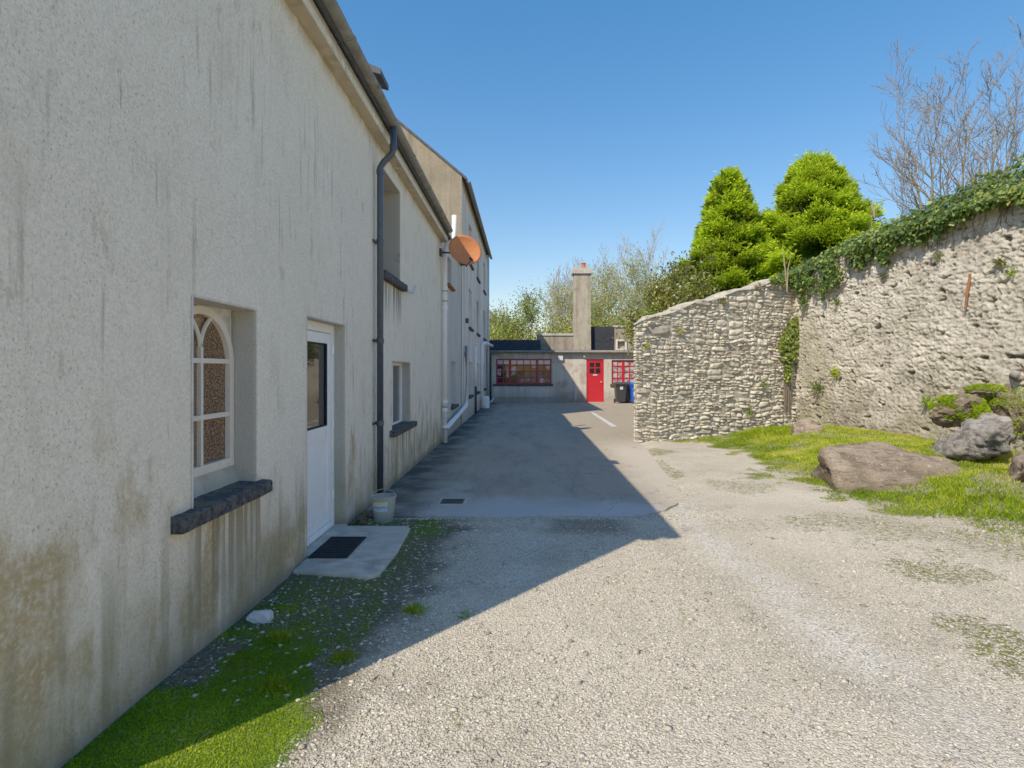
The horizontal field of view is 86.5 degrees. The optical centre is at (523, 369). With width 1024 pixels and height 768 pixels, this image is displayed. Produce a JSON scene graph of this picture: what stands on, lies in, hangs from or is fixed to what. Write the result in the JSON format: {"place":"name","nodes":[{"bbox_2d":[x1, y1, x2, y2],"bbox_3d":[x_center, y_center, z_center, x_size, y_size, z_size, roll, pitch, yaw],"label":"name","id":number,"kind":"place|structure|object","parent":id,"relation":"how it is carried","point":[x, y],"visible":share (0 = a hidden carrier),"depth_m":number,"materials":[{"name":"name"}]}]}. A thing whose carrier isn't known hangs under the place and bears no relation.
{"place":"outdoors","nodes":[
{"label":"outdoors","id":0,"kind":"place"},
{"bbox_2d":[248,599,436,703],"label":"grass","id":1,"kind":"structure","parent":0,"point":[409,610],"depth_m":3.00,"materials":[{"name":"green plant"}]},
{"bbox_2d":[397,119,493,429],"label":"tall house","id":2,"kind":"structure","parent":0,"point":[451,185],"depth_m":17.52,"materials":[{"name":"paint"}]},
{"bbox_2d":[365,402,685,518],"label":"yard","id":3,"kind":"structure","parent":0,"point":[499,460],"depth_m":8.61,"materials":[{"name":"grey concrete"}]},
{"bbox_2d":[359,511,368,516],"bbox_3d":[-1.736,1.575,5.915,0.111,0.065,0.083,0,0,0],"label":"stone","id":4,"kind":"object","parent":3,"relation":"on","point":[366,513],"visible":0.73,"depth_m":5.89,"materials":[{"name":"grey stone"}]},
{"bbox_2d":[436,498,467,504],"bbox_3d":[-0.862,1.602,6.560,0.340,0.036,0.340,0,0,0],"label":"drain cover","id":5,"kind":"object","parent":3,"relation":"on","point":[452,501],"visible":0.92,"depth_m":6.54,"materials":[{"name":"metal"}]},
{"bbox_2d":[481,396,489,407],"bbox_3d":[-1.600,1.348,22.497,0.350,0.496,0.357,0,0,0],"label":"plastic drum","id":6,"kind":"object","parent":3,"relation":"on","point":[486,400],"visible":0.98,"depth_m":22.35,"materials":[{"name":"plastic"}]},
{"bbox_2d":[590,412,616,426],"bbox_3d":[2.526,1.591,17.700,0.160,0.001,5.000,0,0,0],"label":"parking line","id":7,"kind":"object","parent":3,"relation":"on","point":[605,421],"visible":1,"depth_m":17.00,"materials":[{"name":"paint"}]},
{"bbox_2d":[613,382,627,402],"bbox_3d":[4.579,1.096,25.889,0.580,1.000,0.838,0,0,0],"label":"wheelie bin","id":8,"kind":"object","parent":3,"relation":"on","point":[620,389],"visible":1,"depth_m":25.58,"materials":[{"name":"plastic"}]},
{"bbox_2d":[620,382,630,402],"bbox_3d":[4.910,1.096,26.179,0.580,1.000,0.838,0,0,0],"label":"wheelie bin","id":9,"kind":"object","parent":3,"relation":"on","point":[628,396],"visible":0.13,"depth_m":25.87,"materials":[{"name":"plastic"}]},
{"bbox_2d":[629,382,634,402],"bbox_3d":[5.280,1.096,25.639,0.580,1.000,0.838,0,0,0],"label":"wheelie bin","id":10,"kind":"object","parent":3,"relation":"on","point":[631,384],"visible":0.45,"depth_m":25.43,"materials":[{"name":"plastic"}]},
{"bbox_2d":[618,286,680,355],"bbox_3d":[5.634,-0.755,20.428,4.590,4.942,3.060,0,0,24],"label":"shrub","id":11,"kind":"object","parent":3,"relation":"on","point":[654,306],"visible":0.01,"depth_m":20.48,"materials":[{"name":"green plant"}]},
{"bbox_2d":[61,427,1023,767],"bbox_3d":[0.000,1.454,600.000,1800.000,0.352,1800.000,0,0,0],"label":"ground","id":12,"kind":"structure","parent":0,"point":[699,465],"depth_m":3.25,"materials":[{"name":"grey gravel"}]},
{"bbox_2d":[0,0,456,767],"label":"house","id":13,"kind":"structure","parent":12,"relation":"on","point":[226,228],"depth_m":2.90,"materials":[{"name":"paint"}]},
{"bbox_2d":[194,305,233,477],"bbox_3d":[-1.993,0.127,3.333,0.055,1.037,0.710,0,0,0],"label":"window","id":14,"kind":"structure","parent":13,"relation":"in","point":[213,349],"depth_m":3.48,"materials":[{"name":"beige paint"}]},
{"bbox_2d":[307,330,333,537],"bbox_3d":[-1.927,0.575,5.061,0.109,1.860,0.849,0,0,0],"label":"door","id":15,"kind":"structure","parent":13,"relation":"in","point":[319,348],"depth_m":5.16,"materials":[{"name":"white plastic"}]},
{"bbox_2d":[392,362,401,424],"bbox_3d":[-1.977,0.370,8.100,0.055,0.960,1.200,0,0,0],"label":"window","id":16,"kind":"structure","parent":13,"relation":"in","point":[396,367],"depth_m":8.45,"materials":[{"name":"grey glass"}]},
{"bbox_2d":[439,235,481,266],"bbox_3d":[-1.423,-2.513,11.518,0.925,0.708,0.587,0,0,14],"label":"satellite dish","id":17,"kind":"object","parent":13,"relation":"attached to","point":[465,250],"visible":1,"depth_m":11.58,"materials":[{"name":"paint"}]},
{"bbox_2d":[246,610,273,622],"bbox_3d":[-1.684,1.581,3.476,0.163,0.098,0.111,0,0,0],"label":"stone","id":18,"kind":"object","parent":12,"relation":"on","point":[261,616],"visible":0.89,"depth_m":3.44,"materials":[{"name":"grey stone"}]},
{"bbox_2d":[63,603,473,767],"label":"moss","id":19,"kind":"object","parent":12,"relation":"on","point":[306,658],"visible":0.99,"depth_m":2.49,"materials":[{"name":"green plant"}]},
{"bbox_2d":[91,517,455,759],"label":"leaf litter","id":20,"kind":"object","parent":12,"relation":"on","point":[207,683],"visible":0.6,"depth_m":2.94,"materials":[{"name":"brown plant"}]},
{"bbox_2d":[170,518,489,703],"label":"gravel","id":21,"kind":"structure","parent":12,"relation":"on","point":[453,696],"depth_m":3.34,"materials":[{"name":"grey gravel"}]},
{"bbox_2d":[293,526,409,579],"bbox_3d":[-1.458,1.610,4.811,0.715,0.080,1.337,0,0,0],"label":"doorstep","id":22,"kind":"object","parent":12,"relation":"on","point":[375,554],"visible":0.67,"depth_m":4.52,"materials":[{"name":"concrete"}]},
{"bbox_2d":[308,536,365,557],"bbox_3d":[-1.635,1.560,4.800,0.330,0.015,0.560,0,0,0],"label":"doormat","id":23,"kind":"object","parent":22,"relation":"on","point":[338,546],"visible":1,"depth_m":4.75,"materials":[{"name":"rubber"}]},
{"bbox_2d":[239,519,463,624],"bbox_3d":[-1.075,1.608,4.662,1.487,0.041,2.538,0,0,0],"label":"moss","id":24,"kind":"object","parent":12,"relation":"on","point":[434,520],"visible":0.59,"depth_m":4.01,"materials":[{"name":"green plant"}]},
{"bbox_2d":[355,515,367,521],"bbox_3d":[-1.709,1.566,5.719,0.121,0.080,0.106,0,0,-38],"label":"stone","id":25,"kind":"object","parent":12,"relation":"on","point":[358,518],"visible":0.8,"depth_m":5.69,"materials":[{"name":"grey stone"}]},
{"bbox_2d":[359,520,367,524],"bbox_3d":[-1.661,1.584,5.619,0.096,0.052,0.071,0,0,0],"label":"stone","id":26,"kind":"object","parent":12,"relation":"on","point":[363,522],"visible":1,"depth_m":5.60,"materials":[{"name":"grey stone"}]},
{"bbox_2d":[371,489,395,523],"bbox_3d":[-1.475,1.427,5.720,0.263,0.335,0.260,0,0,0],"label":"bucket","id":27,"kind":"object","parent":12,"relation":"on","point":[383,504],"visible":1,"depth_m":5.63,"materials":[{"name":"plastic"}]},
{"bbox_2d":[442,237,465,436],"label":"link building","id":28,"kind":"structure","parent":12,"relation":"on","point":[454,337],"depth_m":14.40,"materials":[{"name":"paint"}]},
{"bbox_2d":[489,304,563,339],"bbox_3d":[0.707,-1.195,35.706,9.068,6.148,8.524,0,0,0],"label":"bush","id":29,"kind":"object","parent":12,"relation":"on","point":[506,337],"visible":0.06,"depth_m":34.64,"materials":[{"name":"green plant"}]},
{"bbox_2d":[489,280,569,339],"bbox_3d":[-0.531,-2.167,37.456,8.853,7.799,5.892,0,0,0],"label":"leafy tree","id":30,"kind":"object","parent":12,"relation":"on","point":[531,313],"visible":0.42,"depth_m":36.60,"materials":[{"name":"green plant"}]},
{"bbox_2d":[520,312,572,339],"bbox_3d":[1.398,-0.878,38.414,8.878,6.218,8.425,0,0,0],"label":"bush","id":31,"kind":"object","parent":12,"relation":"on","point":[547,327],"visible":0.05,"depth_m":36.66,"materials":[{"name":"green plant"}]},
{"bbox_2d":[532,274,572,332],"bbox_3d":[2.627,-2.725,40.138,4.634,8.883,5.957,0,0,0],"label":"birch tree","id":32,"kind":"object","parent":12,"relation":"on","point":[550,305],"visible":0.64,"depth_m":39.78,"materials":[{"name":"green plant"}]},
{"bbox_2d":[393,512,728,519],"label":"gravel","id":33,"kind":"structure","parent":12,"relation":"on","point":[659,515],"depth_m":5.91,"materials":[{"name":"grey gravel"}]},
{"bbox_2d":[489,263,634,402],"bbox_3d":[3.410,-1.888,29.600,10.420,7.077,6.800,0,0,0],"label":"annex","id":34,"kind":"object","parent":12,"relation":"on","point":[582,362],"visible":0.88,"depth_m":26.55,"materials":[{"name":"grey concrete"}]},
{"bbox_2d":[496,359,551,383],"bbox_3d":[-0.010,0.088,26.573,2.708,1.228,0.054,0,0,0],"label":"window","id":35,"kind":"structure","parent":34,"relation":"in","point":[508,371],"depth_m":26.58,"materials":[{"name":"red paint"}]},
{"bbox_2d":[588,361,601,401],"bbox_3d":[3.468,0.582,26.550,0.707,1.997,0.100,0,0,0],"label":"door","id":36,"kind":"structure","parent":34,"relation":"in","point":[594,367],"depth_m":26.55,"materials":[{"name":"red paint"}]},
{"bbox_2d":[612,360,634,383],"bbox_3d":[4.901,0.117,26.573,1.267,1.169,0.054,0,0,0],"label":"window","id":37,"kind":"structure","parent":34,"relation":"in","point":[622,370],"depth_m":26.58,"materials":[{"name":"red paint"}]},
{"bbox_2d":[544,258,596,322],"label":"birch tree","id":38,"kind":"object","parent":12,"relation":"on","point":[558,275],"visible":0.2,"depth_m":45.28,"materials":[{"name":"green plant"}]},
{"bbox_2d":[531,295,630,339],"bbox_3d":[4.469,-1.345,35.426,9.546,6.933,9.960,0,0,0],"label":"bush","id":39,"kind":"object","parent":12,"relation":"on","point":[571,328],"visible":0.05,"depth_m":35.86,"materials":[{"name":"green plant"}]},
{"bbox_2d":[545,248,629,327],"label":"birch tree","id":40,"kind":"object","parent":12,"relation":"on","point":[606,279],"visible":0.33,"depth_m":41.66,"materials":[{"name":"green plant"}]},
{"bbox_2d":[566,245,623,301],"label":"birch tree","id":41,"kind":"object","parent":12,"relation":"on","point":[569,279],"visible":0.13,"depth_m":52.16,"materials":[{"name":"green plant"}]},
{"bbox_2d":[564,296,645,332],"bbox_3d":[6.307,-1.668,36.535,9.892,7.011,9.591,0,0,0],"label":"bush","id":42,"kind":"object","parent":12,"relation":"on","point":[602,322],"visible":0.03,"depth_m":36.90,"materials":[{"name":"green plant"}]},
{"bbox_2d":[564,242,663,325],"bbox_3d":[6.547,-3.908,39.803,7.746,11.268,6.877,0,0,16],"label":"birch tree","id":43,"kind":"object","parent":12,"relation":"on","point":[633,270],"visible":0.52,"depth_m":39.90,"materials":[{"name":"green plant"}]},
{"bbox_2d":[602,271,649,325],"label":"birch tree","id":44,"kind":"object","parent":12,"relation":"on","point":[612,299],"visible":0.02,"depth_m":48.59,"materials":[{"name":"green plant"}]},
{"bbox_2d":[608,225,672,313],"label":"birch tree","id":45,"kind":"object","parent":12,"relation":"on","point":[645,264],"visible":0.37,"depth_m":43.42,"materials":[{"name":"green plant"}]},
{"bbox_2d":[633,273,669,299],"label":"leafy tree","id":46,"kind":"object","parent":12,"relation":"on","point":[650,284],"visible":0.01,"depth_m":44.62,"materials":[{"name":"green plant"}]},
{"bbox_2d":[603,241,733,373],"bbox_3d":[6.183,-1.646,21.358,5.652,6.722,5.916,0,0,-27],"label":"shrub","id":47,"kind":"object","parent":12,"relation":"on","point":[669,289],"visible":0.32,"depth_m":19.99,"materials":[{"name":"green plant"}]},
{"bbox_2d":[648,448,714,516],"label":"gravel","id":48,"kind":"structure","parent":12,"relation":"on","point":[683,491],"depth_m":7.00,"materials":[{"name":"grey gravel"}]},
{"bbox_2d":[633,277,796,442],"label":"coursed stone wall","id":49,"kind":"structure","parent":12,"relation":"on","point":[710,368],"depth_m":12.93,"materials":[{"name":"stone"}]},
{"bbox_2d":[720,297,728,305],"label":"wall plant","id":50,"kind":"object","parent":49,"relation":"attached to","point":[723,301],"depth_m":12.94,"materials":[{"name":"green plant"}]},
{"bbox_2d":[745,406,754,418],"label":"wall plant","id":51,"kind":"object","parent":49,"relation":"attached to","point":[748,411],"depth_m":13.26,"materials":[{"name":"green plant"}]},
{"bbox_2d":[753,282,762,290],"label":"wall plant","id":52,"kind":"object","parent":49,"relation":"attached to","point":[759,286],"depth_m":13.38,"materials":[{"name":"beige plant"}]},
{"bbox_2d":[760,380,769,387],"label":"wall plant","id":53,"kind":"object","parent":49,"relation":"attached to","point":[764,384],"depth_m":13.44,"materials":[{"name":"green plant"}]},
{"bbox_2d":[768,265,798,286],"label":"ivy","id":54,"kind":"object","parent":49,"relation":"on","point":[780,280],"visible":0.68,"depth_m":13.68,"materials":[{"name":"green plant"}]},
{"bbox_2d":[783,248,790,291],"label":"dry stem","id":55,"kind":"object","parent":54,"relation":"on","point":[786,277],"visible":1,"depth_m":13.59,"materials":[{"name":"beige plant"}]},
{"bbox_2d":[777,313,799,412],"bbox_3d":[6.715,-0.173,13.737,0.830,2.550,0.217,0,0,-27],"label":"ivy","id":56,"kind":"object","parent":49,"relation":"attached to","point":[788,344],"visible":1,"depth_m":13.72,"materials":[{"name":"green plant"}]},
{"bbox_2d":[676,162,786,299],"bbox_3d":[7.681,-3.152,20.668,5.380,9.504,5.738,0,0,-37],"label":"conifer tree","id":57,"kind":"object","parent":12,"relation":"on","point":[731,215],"visible":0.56,"depth_m":19.77,"materials":[{"name":"green plant"}]},
{"bbox_2d":[464,448,1021,745],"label":"weeds","id":58,"kind":"object","parent":12,"relation":"on","point":[848,545],"visible":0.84,"depth_m":4.85,"materials":[{"name":"green plant"}]},
{"bbox_2d":[791,418,823,435],"bbox_3d":[5.981,1.336,11.569,0.681,0.564,0.989,0,0,17],"label":"boulder","id":59,"kind":"object","parent":12,"relation":"on","point":[805,425],"visible":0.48,"depth_m":11.46,"materials":[{"name":"beige stone"}]},
{"bbox_2d":[753,148,887,272],"bbox_3d":[10.316,-3.301,20.262,6.979,9.802,7.845,0,0,-28],"label":"conifer tree","id":60,"kind":"object","parent":12,"relation":"on","point":[821,205],"visible":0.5,"depth_m":18.93,"materials":[{"name":"green plant"}]},
{"bbox_2d":[811,441,971,492],"bbox_3d":[5.117,1.422,7.620,2.205,0.683,1.813,0,0,0],"label":"boulder","id":61,"kind":"object","parent":12,"relation":"on","point":[873,465],"visible":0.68,"depth_m":7.21,"materials":[{"name":"brown stone"}]},
{"bbox_2d":[794,203,1023,450],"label":"rough stone wall","id":62,"kind":"structure","parent":12,"relation":"on","point":[900,339],"depth_m":10.40,"materials":[{"name":"stone"}]},
{"bbox_2d":[805,377,824,395],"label":"wall plant","id":63,"kind":"object","parent":62,"relation":"attached to","point":[815,385],"depth_m":13.02,"materials":[{"name":"green plant"}]},
{"bbox_2d":[826,366,840,379],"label":"wall plant","id":64,"kind":"object","parent":62,"relation":"attached to","point":[833,372],"depth_m":12.42,"materials":[{"name":"green plant"}]},
{"bbox_2d":[832,296,841,306],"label":"wall plant","id":65,"kind":"object","parent":62,"relation":"attached to","point":[837,301],"depth_m":12.38,"materials":[{"name":"green plant"}]},
{"bbox_2d":[879,268,887,281],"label":"wall plant","id":66,"kind":"object","parent":62,"relation":"attached to","point":[882,277],"depth_m":11.10,"materials":[{"name":"green plant"}]},
{"bbox_2d":[788,152,1023,309],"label":"ivy","id":67,"kind":"object","parent":62,"relation":"on","point":[921,224],"visible":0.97,"depth_m":10.12,"materials":[{"name":"green plant"}]},
{"bbox_2d":[870,202,875,226],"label":"dry stem","id":68,"kind":"object","parent":67,"relation":"on","point":[873,212],"visible":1,"depth_m":11.39,"materials":[{"name":"beige plant"}]},
{"bbox_2d":[917,394,931,405],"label":"wall plant","id":69,"kind":"object","parent":62,"relation":"attached to","point":[926,399],"depth_m":10.12,"materials":[{"name":"green plant"}]},
{"bbox_2d":[932,250,944,261],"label":"wall plant","id":70,"kind":"object","parent":62,"relation":"attached to","point":[938,256],"depth_m":9.84,"materials":[{"name":"green plant"}]},
{"bbox_2d":[964,274,970,309],"bbox_3d":[7.581,-1.333,9.303,0.050,0.604,0.142,0,0,0],"label":"iron bar","id":71,"kind":"object","parent":62,"relation":"attached to","point":[967,290],"visible":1,"depth_m":9.29,"materials":[{"name":"brown metal"}]},
{"bbox_2d":[964,382,1009,396],"bbox_3d":[7.606,0.326,8.894,0.732,0.238,0.614,0,0,0],"label":"mossy mound","id":72,"kind":"object","parent":62,"relation":"attached to","point":[988,389],"visible":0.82,"depth_m":8.74,"materials":[{"name":"green plant"}]},
{"bbox_2d":[986,251,1014,268],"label":"wall plant","id":73,"kind":"object","parent":62,"relation":"attached to","point":[997,261],"depth_m":8.77,"materials":[{"name":"green plant"}]},
{"bbox_2d":[1005,267,1016,276],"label":"wall plant","id":74,"kind":"object","parent":62,"relation":"attached to","point":[1011,273],"depth_m":8.59,"materials":[{"name":"green plant"}]},
{"bbox_2d":[1009,370,1022,381],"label":"boulder","id":75,"kind":"object","parent":62,"relation":"attached to","point":[1015,375],"visible":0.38,"depth_m":8.50,"materials":[{"name":"grey stone"}]},
{"bbox_2d":[930,431,954,451],"bbox_3d":[6.730,1.244,8.621,0.515,0.490,0.554,0,0,0],"label":"boulder","id":76,"kind":"object","parent":12,"relation":"on","point":[940,442],"visible":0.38,"depth_m":8.58,"materials":[{"name":"grey stone"}]},
{"bbox_2d":[927,392,993,427],"bbox_3d":[7.023,0.670,8.792,0.959,0.607,0.618,0,0,0],"label":"mossy mound","id":77,"kind":"object","parent":12,"relation":"on","point":[952,410],"visible":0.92,"depth_m":8.62,"materials":[{"name":"green plant"}]},
{"bbox_2d":[934,412,1016,461],"bbox_3d":[6.663,1.079,7.877,1.167,0.876,1.340,0,0,0],"label":"boulder","id":78,"kind":"object","parent":12,"relation":"on","point":[987,436],"visible":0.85,"depth_m":7.61,"materials":[{"name":"grey stone"}]},
{"bbox_2d":[984,383,1023,440],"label":"mossy mound","id":79,"kind":"object","parent":12,"relation":"on","point":[1010,404],"visible":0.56,"depth_m":8.52,"materials":[{"name":"green plant"}]},
{"bbox_2d":[1008,450,1023,481],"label":"boulder","id":80,"kind":"object","parent":12,"relation":"on","point":[1016,469],"visible":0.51,"depth_m":6.60,"materials":[{"name":"brown stone"}]},
{"bbox_2d":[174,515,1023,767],"bbox_3d":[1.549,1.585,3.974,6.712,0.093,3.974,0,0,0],"label":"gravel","id":81,"kind":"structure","parent":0,"point":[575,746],"depth_m":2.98,"materials":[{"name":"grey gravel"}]},
{"bbox_2d":[337,0,1023,337],"label":"sky","id":82,"kind":"structure","parent":0,"point":[574,126],"materials":[{"name":"blue"}]},
{"bbox_2d":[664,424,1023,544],"bbox_3d":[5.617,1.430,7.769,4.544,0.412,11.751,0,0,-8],"label":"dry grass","id":83,"kind":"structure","parent":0,"point":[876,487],"depth_m":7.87,"materials":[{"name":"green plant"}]},
{"bbox_2d":[670,424,1023,549],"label":"grass","id":84,"kind":"structure","parent":0,"point":[769,435],"depth_m":7.48,"materials":[{"name":"green plant"}]},
{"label":"bank","id":85,"kind":"structure","parent":0,"visible":0},
{"bbox_2d":[852,12,1023,223],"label":"bare tree","id":86,"kind":"object","parent":85,"relation":"on","point":[913,183],"visible":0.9,"depth_m":12.53,"materials":[{"name":"brown plant"}]}
]}

